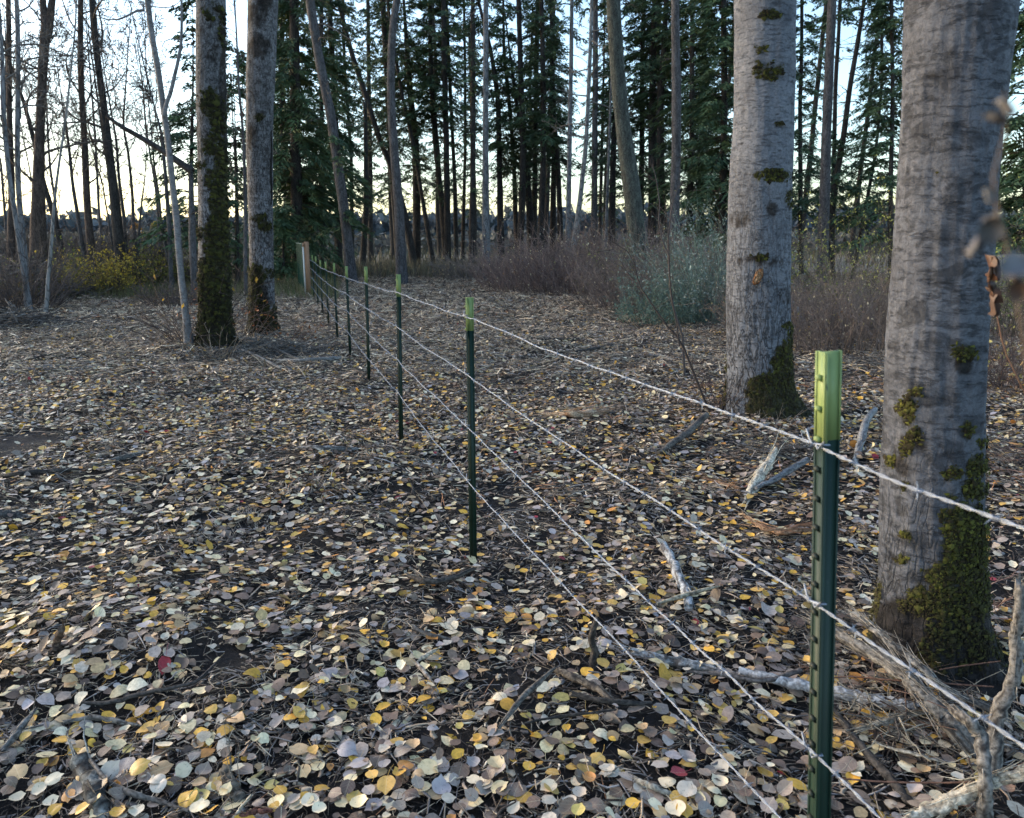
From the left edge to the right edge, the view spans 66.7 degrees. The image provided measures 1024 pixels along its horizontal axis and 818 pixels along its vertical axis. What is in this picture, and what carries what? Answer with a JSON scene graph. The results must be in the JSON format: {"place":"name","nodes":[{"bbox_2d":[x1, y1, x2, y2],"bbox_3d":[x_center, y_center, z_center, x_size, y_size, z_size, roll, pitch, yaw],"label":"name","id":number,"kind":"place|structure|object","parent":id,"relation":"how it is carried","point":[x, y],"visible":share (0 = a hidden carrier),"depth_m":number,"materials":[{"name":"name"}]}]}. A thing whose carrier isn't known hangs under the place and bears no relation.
{"place":"outdoors","nodes":[
{"label":"outdoors","id":0,"kind":"place"},
{"bbox_2d":[0,247,1023,817],"bbox_3d":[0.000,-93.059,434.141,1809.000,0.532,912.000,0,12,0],"label":"ground","id":1,"kind":"structure","parent":0,"point":[242,541],"depth_m":3.94,"materials":[{"name":"plant"}]},
{"bbox_2d":[0,2,67,273],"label":"cottonwood tree","id":2,"kind":"object","parent":1,"relation":"on","point":[47,193],"visible":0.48,"depth_m":25.60,"materials":[{"name":"brown plant"}]},
{"bbox_2d":[0,0,69,308],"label":"cottonwood tree","id":3,"kind":"object","parent":1,"relation":"on","point":[4,138],"visible":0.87,"depth_m":18.59,"materials":[{"name":"grey plant"}]},
{"bbox_2d":[0,0,76,264],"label":"cottonwood tree","id":4,"kind":"object","parent":1,"relation":"on","point":[10,222],"visible":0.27,"depth_m":25.73,"materials":[{"name":"brown plant"}]},
{"bbox_2d":[0,0,98,307],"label":"cottonwood tree","id":5,"kind":"object","parent":1,"relation":"on","point":[18,91],"visible":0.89,"depth_m":18.87,"materials":[{"name":"grey plant"}]},
{"bbox_2d":[0,298,108,331],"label":"brush heap","id":6,"kind":"object","parent":1,"relation":"on","point":[7,320],"visible":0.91,"depth_m":15.88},
{"bbox_2d":[0,208,113,310],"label":"thicket","id":7,"kind":"object","parent":1,"relation":"on","point":[66,285],"visible":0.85,"depth_m":20.30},
{"bbox_2d":[0,0,135,279],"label":"cottonwood tree","id":8,"kind":"object","parent":1,"relation":"on","point":[39,153],"visible":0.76,"depth_m":23.71,"materials":[{"name":"brown plant"}]},
{"bbox_2d":[18,0,119,311],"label":"young aspen","id":9,"kind":"object","parent":1,"relation":"on","point":[47,290],"visible":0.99,"depth_m":18.07,"materials":[{"name":"grey plant"}]},
{"bbox_2d":[35,0,125,283],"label":"cottonwood tree","id":10,"kind":"object","parent":1,"relation":"on","point":[89,230],"visible":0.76,"depth_m":24.44,"materials":[{"name":"brown plant"}]},
{"bbox_2d":[31,0,135,290],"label":"cottonwood tree","id":11,"kind":"object","parent":1,"relation":"on","point":[116,218],"visible":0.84,"depth_m":24.44,"materials":[{"name":"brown plant"}]},
{"bbox_2d":[10,0,156,275],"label":"young cottonwood","id":12,"kind":"object","parent":1,"relation":"on","point":[77,213],"visible":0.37,"depth_m":25.61,"materials":[{"name":"grey plant"}]},
{"bbox_2d":[0,194,173,284],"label":"thicket","id":13,"kind":"object","parent":1,"relation":"on","point":[77,242],"visible":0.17,"depth_m":27.58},
{"bbox_2d":[30,0,154,280],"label":"young cottonwood","id":14,"kind":"object","parent":1,"relation":"on","point":[119,185],"visible":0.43,"depth_m":26.14,"materials":[{"name":"grey plant"}]},
{"bbox_2d":[62,716,127,817],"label":"branch","id":15,"kind":"object","parent":1,"relation":"on","point":[80,766],"visible":0.94,"depth_m":2.34,"materials":[{"name":"grey wood"}]},
{"bbox_2d":[34,235,165,296],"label":"yellow shrub","id":16,"kind":"object","parent":1,"relation":"on","point":[105,268],"visible":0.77,"depth_m":23.59,"materials":[{"name":"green plant"}]},
{"bbox_2d":[54,0,196,256],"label":"young cottonwood","id":17,"kind":"object","parent":1,"relation":"on","point":[130,170],"visible":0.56,"depth_m":27.29,"materials":[{"name":"grey plant"}]},
{"bbox_2d":[88,0,195,295],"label":"cottonwood tree","id":18,"kind":"object","parent":1,"relation":"on","point":[161,138],"visible":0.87,"depth_m":23.40,"materials":[{"name":"grey plant"}]},
{"bbox_2d":[94,0,193,345],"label":"bent sapling","id":19,"kind":"object","parent":1,"relation":"on","point":[164,103],"visible":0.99,"depth_m":11.36,"materials":[{"name":"grey plant"}]},
{"bbox_2d":[107,0,195,287],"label":"young cottonwood","id":20,"kind":"object","parent":1,"relation":"on","point":[156,184],"visible":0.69,"depth_m":25.54,"materials":[{"name":"grey plant"}]},
{"bbox_2d":[106,115,197,295],"bbox_3d":[-9.698,-5.580,22.061,2.738,5.294,1.997,-6,14,-26],"label":"broken tree","id":21,"kind":"object","parent":1,"relation":"on","point":[188,168],"visible":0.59,"depth_m":22.23,"materials":[{"name":"grey plant"}]},
{"bbox_2d":[90,236,282,344],"bbox_3d":[-5.176,-1.829,12.217,2.543,1.746,2.670,-8,15,-33],"label":"bare shrub","id":22,"kind":"object","parent":1,"relation":"on","point":[177,324],"visible":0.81,"depth_m":12.11,"materials":[{"name":"brown plant"}]},
{"bbox_2d":[129,0,248,268],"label":"spruce tree","id":23,"kind":"object","parent":1,"relation":"on","point":[175,123],"visible":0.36,"depth_m":24.34,"materials":[{"name":"green plant"}]},
{"bbox_2d":[192,0,241,348],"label":"cottonwood tree","id":24,"kind":"object","parent":1,"relation":"on","point":[214,238],"visible":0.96,"depth_m":11.42,"materials":[{"name":"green plant"}]},
{"bbox_2d":[190,0,281,293],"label":"young cottonwood","id":25,"kind":"object","parent":1,"relation":"on","point":[244,197],"visible":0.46,"depth_m":22.72,"materials":[{"name":"grey plant"}]},
{"bbox_2d":[197,39,278,286],"bbox_3d":[-9.345,-7.965,25.998,2.849,8.218,3.408,0,12,0],"label":"spruce tree","id":26,"kind":"object","parent":1,"relation":"on","point":[237,184],"visible":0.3,"depth_m":25.62,"materials":[{"name":"green plant"}]},
{"bbox_2d":[246,0,280,334],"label":"cottonwood tree","id":27,"kind":"object","parent":1,"relation":"on","point":[262,19],"visible":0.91,"depth_m":13.07,"materials":[{"name":"grey plant"}]},
{"bbox_2d":[201,327,353,358],"bbox_3d":[-3.499,-1.045,11.889,2.267,0.461,2.304,0,12,0],"label":"brush heap","id":28,"kind":"object","parent":1,"relation":"on","point":[280,345],"visible":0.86,"depth_m":11.71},
{"bbox_2d":[273,205,299,280],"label":"bush","id":29,"kind":"object","parent":1,"relation":"on","point":[283,228],"visible":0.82,"depth_m":29.14,"materials":[{"name":"green plant"}]},
{"bbox_2d":[239,0,359,279],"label":"spruce tree","id":30,"kind":"object","parent":1,"relation":"on","point":[295,80],"visible":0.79,"depth_m":31.16,"materials":[{"name":"green plant"}]},
{"bbox_2d":[282,0,372,264],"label":"spruce tree","id":31,"kind":"object","parent":1,"relation":"on","point":[333,41],"visible":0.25,"depth_m":33.85,"materials":[{"name":"green plant"}]},
{"bbox_2d":[300,0,377,281],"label":"pine tree","id":32,"kind":"object","parent":1,"relation":"on","point":[348,218],"visible":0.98,"depth_m":29.47,"materials":[{"name":"grey plant"}]},
{"bbox_2d":[303,0,385,273],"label":"spruce tree","id":33,"kind":"object","parent":1,"relation":"on","point":[338,244],"visible":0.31,"depth_m":34.80,"materials":[{"name":"green plant"}]},
{"bbox_2d":[348,0,391,262],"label":"conifer tree","id":34,"kind":"object","parent":1,"relation":"on","point":[372,165],"visible":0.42,"depth_m":49.37,"materials":[{"name":"green plant"}]},
{"bbox_2d":[324,0,439,268],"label":"pine tree","id":35,"kind":"object","parent":1,"relation":"on","point":[381,141],"visible":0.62,"depth_m":37.86,"materials":[{"name":"plant"}]},
{"bbox_2d":[351,0,418,257],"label":"pine tree","id":36,"kind":"object","parent":1,"relation":"on","point":[383,35],"visible":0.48,"depth_m":39.12,"materials":[{"name":"green plant"}]},
{"bbox_2d":[364,0,448,262],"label":"pine tree","id":37,"kind":"object","parent":1,"relation":"on","point":[380,5],"visible":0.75,"depth_m":38.59,"materials":[{"name":"green plant"}]},
{"bbox_2d":[366,0,466,264],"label":"spruce tree","id":38,"kind":"object","parent":1,"relation":"on","point":[416,220],"visible":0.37,"depth_m":40.80,"materials":[{"name":"green plant"}]},
{"bbox_2d":[374,0,481,260],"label":"spruce tree","id":39,"kind":"object","parent":1,"relation":"on","point":[418,112],"visible":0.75,"depth_m":39.05,"materials":[{"name":"green plant"}]},
{"bbox_2d":[372,0,502,283],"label":"pine tree","id":40,"kind":"object","parent":1,"relation":"on","point":[400,251],"visible":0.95,"depth_m":28.57,"materials":[{"name":"grey plant"}]},
{"bbox_2d":[407,0,482,265],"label":"pine tree","id":41,"kind":"object","parent":1,"relation":"on","point":[443,103],"visible":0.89,"depth_m":38.59,"materials":[{"name":"green plant"}]},
{"bbox_2d":[423,0,480,261],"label":"pine tree","id":42,"kind":"object","parent":1,"relation":"on","point":[455,209],"visible":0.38,"depth_m":40.95,"materials":[{"name":"green plant"}]},
{"bbox_2d":[443,0,489,259],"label":"pine tree","id":43,"kind":"object","parent":1,"relation":"on","point":[463,230],"visible":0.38,"depth_m":41.94,"materials":[{"name":"green plant"}]},
{"bbox_2d":[433,0,505,262],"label":"pine tree","id":44,"kind":"object","parent":1,"relation":"on","point":[474,68],"visible":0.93,"depth_m":35.85,"materials":[{"name":"green plant"}]},
{"bbox_2d":[464,297,476,567],"bbox_3d":[-0.206,0.263,3.897,0.048,1.632,0.062,-2,12,-8],"label":"fence post","id":45,"kind":"object","parent":1,"relation":"on","point":[470,416],"visible":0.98,"depth_m":3.85,"materials":[{"name":"metal"}]},
{"bbox_2d":[312,278,880,817],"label":"barbed wire","id":46,"kind":"object","parent":45,"relation":"attached to","point":[806,746],"visible":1,"depth_m":1.93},
{"bbox_2d":[455,0,511,278],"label":"pine tree","id":47,"kind":"object","parent":1,"relation":"on","point":[485,177],"visible":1,"depth_m":31.37,"materials":[{"name":"grey plant"}]},
{"bbox_2d":[453,0,538,261],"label":"spruce tree","id":48,"kind":"object","parent":1,"relation":"on","point":[498,145],"visible":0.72,"depth_m":38.63,"materials":[{"name":"green plant"}]},
{"bbox_2d":[5,245,1005,301],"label":"dry grass","id":49,"kind":"structure","parent":1,"relation":"on","point":[378,268],"depth_m":33.90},
{"bbox_2d":[0,200,1023,246],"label":"woods","id":50,"kind":"object","parent":1,"relation":"on","point":[379,228],"visible":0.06,"depth_m":133.29,"materials":[{"name":"black plant"}]},
{"bbox_2d":[0,227,1023,254],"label":"scrub","id":51,"kind":"object","parent":1,"relation":"on","point":[382,241],"visible":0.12,"depth_m":74.77,"materials":[{"name":"brown plant"}]},
{"bbox_2d":[488,0,539,259],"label":"pine tree","id":52,"kind":"object","parent":1,"relation":"on","point":[529,212],"visible":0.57,"depth_m":38.67,"materials":[{"name":"green plant"}]},
{"bbox_2d":[478,0,550,254],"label":"spruce tree","id":53,"kind":"object","parent":1,"relation":"on","point":[515,207],"visible":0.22,"depth_m":40.48,"materials":[{"name":"green plant"}]},
{"bbox_2d":[423,236,607,279],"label":"thicket","id":54,"kind":"object","parent":1,"relation":"on","point":[449,269],"visible":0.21,"depth_m":32.34,"materials":[{"name":"brown plant"}]},
{"bbox_2d":[488,0,555,258],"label":"pine tree","id":55,"kind":"object","parent":1,"relation":"on","point":[520,52],"visible":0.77,"depth_m":37.52,"materials":[{"name":"green plant"}]},
{"bbox_2d":[501,0,566,241],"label":"spruce tree","id":56,"kind":"object","parent":1,"relation":"on","point":[535,187],"visible":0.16,"depth_m":40.54,"materials":[{"name":"green plant"}]},
{"bbox_2d":[504,0,577,261],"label":"spruce tree","id":57,"kind":"object","parent":1,"relation":"on","point":[543,138],"visible":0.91,"depth_m":36.61,"materials":[{"name":"green plant"}]},
{"bbox_2d":[512,0,591,256],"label":"spruce tree","id":58,"kind":"object","parent":1,"relation":"on","point":[552,200],"visible":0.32,"depth_m":39.75,"materials":[{"name":"green plant"}]},
{"bbox_2d":[533,32,577,255],"bbox_3d":[2.215,-12.928,39.154,2.324,12.130,2.995,0,12,0],"label":"tree","id":59,"kind":"object","parent":1,"relation":"on","point":[557,41],"visible":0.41,"depth_m":39.01,"materials":[{"name":"green plant"}]},
{"bbox_2d":[536,0,601,254],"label":"pine tree","id":60,"kind":"object","parent":1,"relation":"on","point":[571,19],"visible":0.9,"depth_m":31.84,"materials":[{"name":"green plant"}]},
{"bbox_2d":[449,201,723,295],"bbox_3d":[2.474,-5.749,26.851,9.297,3.419,9.100,6,14,27],"label":"thicket","id":61,"kind":"object","parent":1,"relation":"on","point":[533,271],"visible":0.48,"depth_m":25.52,"materials":[{"name":"brown plant"}]},
{"bbox_2d":[542,0,635,278],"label":"pine tree","id":62,"kind":"object","parent":1,"relation":"on","point":[584,157],"visible":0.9,"depth_m":30.16,"materials":[{"name":"grey plant"}]},
{"bbox_2d":[559,0,631,250],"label":"pine tree","id":63,"kind":"object","parent":1,"relation":"on","point":[595,163],"visible":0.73,"depth_m":35.03,"materials":[{"name":"green plant"}]},
{"bbox_2d":[573,0,637,260],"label":"spruce tree","id":64,"kind":"object","parent":1,"relation":"on","point":[599,148],"visible":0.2,"depth_m":41.74,"materials":[{"name":"green plant"}]},
{"bbox_2d":[571,0,651,288],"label":"pine tree","id":65,"kind":"object","parent":1,"relation":"on","point":[630,180],"visible":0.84,"depth_m":22.59,"materials":[{"name":"grey plant"}]},
{"bbox_2d":[575,0,647,255],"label":"spruce tree","id":66,"kind":"object","parent":1,"relation":"on","point":[614,168],"visible":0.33,"depth_m":37.12,"materials":[{"name":"green plant"}]},
{"bbox_2d":[589,0,685,217],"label":"spruce tree","id":67,"kind":"object","parent":1,"relation":"on","point":[641,147],"visible":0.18,"depth_m":37.66,"materials":[{"name":"green plant"}]},
{"bbox_2d":[598,0,696,249],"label":"spruce tree","id":68,"kind":"object","parent":1,"relation":"on","point":[649,50],"visible":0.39,"depth_m":35.67,"materials":[{"name":"green plant"}]},
{"bbox_2d":[609,0,705,253],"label":"spruce tree","id":69,"kind":"object","parent":1,"relation":"on","point":[661,87],"visible":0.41,"depth_m":34.68,"materials":[{"name":"green plant"}]},
{"bbox_2d":[600,254,717,326],"bbox_3d":[3.230,-2.568,16.839,2.744,1.562,2.323,0,12,0],"label":"grey green shrub","id":70,"kind":"object","parent":1,"relation":"on","point":[630,313],"visible":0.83,"depth_m":16.61,"materials":[{"name":"green plant"}]},
{"bbox_2d":[659,0,704,258],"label":"pine tree","id":71,"kind":"object","parent":1,"relation":"on","point":[676,157],"visible":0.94,"depth_m":26.35,"materials":[{"name":"grey plant"}]},
{"bbox_2d":[636,0,732,255],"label":"spruce tree","id":72,"kind":"object","parent":1,"relation":"on","point":[696,50],"visible":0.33,"depth_m":32.98,"materials":[{"name":"green plant"}]},
{"bbox_2d":[547,190,836,320],"bbox_3d":[4.436,-4.085,20.297,8.321,3.119,7.709,8,15,32],"label":"thicket","id":73,"kind":"object","parent":1,"relation":"on","point":[601,290],"visible":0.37,"depth_m":19.78,"materials":[{"name":"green plant"}]},
{"bbox_2d":[598,184,831,325],"bbox_3d":[4.300,-3.230,16.864,4.770,3.135,4.629,4,13,16],"label":"grey green shrub","id":74,"kind":"object","parent":1,"relation":"on","point":[693,287],"visible":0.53,"depth_m":16.63,"materials":[{"name":"green plant"}]},
{"bbox_2d":[660,0,795,279],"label":"spruce tree","id":75,"kind":"object","parent":1,"relation":"on","point":[710,162],"visible":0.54,"depth_m":29.06,"materials":[{"name":"green plant"}]},
{"bbox_2d":[672,426,853,473],"bbox_3d":[1.898,0.263,5.997,1.452,0.221,1.271,5,13,22],"label":"brush heap","id":76,"kind":"object","parent":1,"relation":"on","point":[782,450],"visible":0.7,"depth_m":5.85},
{"bbox_2d":[720,0,813,420],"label":"aspen tree","id":77,"kind":"object","parent":1,"relation":"on","point":[759,324],"visible":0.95,"depth_m":6.61,"materials":[{"name":"grey plant"}]},
{"bbox_2d":[792,0,839,273],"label":"spruce tree","id":78,"kind":"object","parent":1,"relation":"on","point":[800,176],"visible":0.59,"depth_m":33.90,"materials":[{"name":"green plant"}]},
{"bbox_2d":[793,0,842,262],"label":"conifer tree","id":79,"kind":"object","parent":1,"relation":"on","point":[813,123],"visible":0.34,"depth_m":46.92,"materials":[{"name":"green plant"}]},
{"bbox_2d":[801,350,841,817],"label":"fence post","id":80,"kind":"object","parent":1,"relation":"on","point":[827,402],"visible":1,"depth_m":1.39,"materials":[{"name":"metal"}]},
{"bbox_2d":[311,287,780,817],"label":"barbed wire","id":81,"kind":"object","parent":80,"relation":"attached to","point":[699,733],"visible":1,"depth_m":2.32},
{"bbox_2d":[309,259,1023,529],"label":"barbed wire","id":82,"kind":"object","parent":80,"relation":"attached to","point":[998,518],"visible":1,"depth_m":1.43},
{"bbox_2d":[310,268,1023,748],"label":"barbed wire","id":83,"kind":"object","parent":80,"relation":"attached to","point":[966,706],"visible":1,"depth_m":1.48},
{"bbox_2d":[809,0,838,283],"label":"pine tree","id":84,"kind":"object","parent":1,"relation":"on","point":[825,180],"visible":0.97,"depth_m":27.44,"materials":[{"name":"grey plant"}]},
{"bbox_2d":[804,0,865,279],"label":"pine tree","id":85,"kind":"object","parent":1,"relation":"on","point":[835,86],"visible":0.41,"depth_m":30.91,"materials":[{"name":"green plant"}]},
{"bbox_2d":[717,666,955,712],"bbox_3d":[1.127,0.985,2.812,0.847,0.122,0.084,7,14,28],"label":"pale barked branch","id":86,"kind":"object","parent":1,"relation":"on","point":[798,683],"visible":0.7,"depth_m":2.79,"materials":[{"name":"grey wood"}]},
{"bbox_2d":[685,221,1012,355],"bbox_3d":[5.851,-2.126,13.524,5.160,2.341,5.639,-10,16,-39],"label":"thicket","id":87,"kind":"object","parent":1,"relation":"on","point":[820,320],"visible":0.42,"depth_m":12.62,"materials":[{"name":"brown plant"}]},
{"bbox_2d":[795,0,902,270],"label":"pine tree","id":88,"kind":"object","parent":1,"relation":"on","point":[836,188],"visible":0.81,"depth_m":28.43,"materials":[{"name":"green plant"}]},
{"bbox_2d":[816,1,901,279],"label":"spruce tree","id":89,"kind":"object","parent":1,"relation":"on","point":[870,177],"visible":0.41,"depth_m":30.31,"materials":[{"name":"green plant"}]},
{"bbox_2d":[829,0,903,274],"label":"spruce tree","id":90,"kind":"object","parent":1,"relation":"on","point":[891,23],"visible":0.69,"depth_m":27.37,"materials":[{"name":"green plant"}]},
{"bbox_2d":[833,707,936,817],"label":"dark twig","id":91,"kind":"object","parent":1,"relation":"on","point":[886,774],"visible":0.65,"depth_m":2.46,"materials":[{"name":"brown wood"}]},
{"bbox_2d":[794,608,976,758],"bbox_3d":[1.312,0.942,2.787,0.234,0.334,1.010,-6,14,-24],"label":"grey branch","id":92,"kind":"object","parent":1,"relation":"on","point":[961,734],"visible":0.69,"depth_m":2.60,"materials":[{"name":"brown wood"}]},
{"bbox_2d":[840,604,1018,724],"bbox_3d":[1.369,0.884,2.706,0.250,0.176,0.673,-7,14,-29],"label":"split bark slab","id":93,"kind":"object","parent":92,"relation":"on","point":[918,664],"depth_m":2.65,"materials":[{"name":"brown wood"}]},
{"bbox_2d":[769,637,1022,816],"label":"brush heap","id":94,"kind":"object","parent":1,"relation":"on","point":[908,727],"visible":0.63,"depth_m":2.63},
{"bbox_2d":[791,155,1022,328],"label":"yellow green shrub","id":95,"kind":"object","parent":1,"relation":"on","point":[832,260],"visible":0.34,"depth_m":15.99,"materials":[{"name":"green plant"}]},
{"bbox_2d":[865,0,1019,685],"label":"aspen tree","id":96,"kind":"object","parent":1,"relation":"on","point":[932,597],"visible":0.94,"depth_m":2.71,"materials":[{"name":"grey plant"}]},
{"bbox_2d":[926,682,993,817],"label":"upright dead stem","id":97,"kind":"object","parent":1,"relation":"on","point":[984,803],"visible":0.98,"depth_m":2.20,"materials":[{"name":"grey wood"}]},
{"bbox_2d":[898,754,1023,817],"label":"branch","id":98,"kind":"object","parent":1,"relation":"on","point":[943,804],"visible":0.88,"depth_m":2.21,"materials":[{"name":"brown wood"}]},
{"bbox_2d":[965,92,1023,351],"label":"withered twig","id":99,"kind":"object","parent":1,"relation":"on","point":[991,230],"visible":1,"depth_m":0.34,"materials":[{"name":"brown plant"}]},
{"bbox_2d":[984,254,1023,391],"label":"withered stalk","id":100,"kind":"object","parent":1,"relation":"on","point":[993,274],"visible":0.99,"depth_m":1.43,"materials":[{"name":"brown plant"}]},
{"bbox_2d":[986,569,1023,772],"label":"upright dead stem","id":101,"kind":"object","parent":1,"relation":"on","point":[1005,697],"visible":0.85,"depth_m":2.43,"materials":[{"name":"grey wood"}]},
{"bbox_2d":[987,308,1023,396],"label":"thicket","id":102,"kind":"object","parent":1,"relation":"on","point":[1006,370],"visible":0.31,"depth_m":8.93,"materials":[{"name":"brown plant"}]},
{"bbox_2d":[995,0,1023,302],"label":"spruce tree","id":103,"kind":"object","parent":1,"relation":"on","point":[1011,181],"visible":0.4,"depth_m":19.97,"materials":[{"name":"green plant"}]},
{"bbox_2d":[0,0,1023,222],"label":"sky","id":104,"kind":"structure","parent":0,"point":[172,25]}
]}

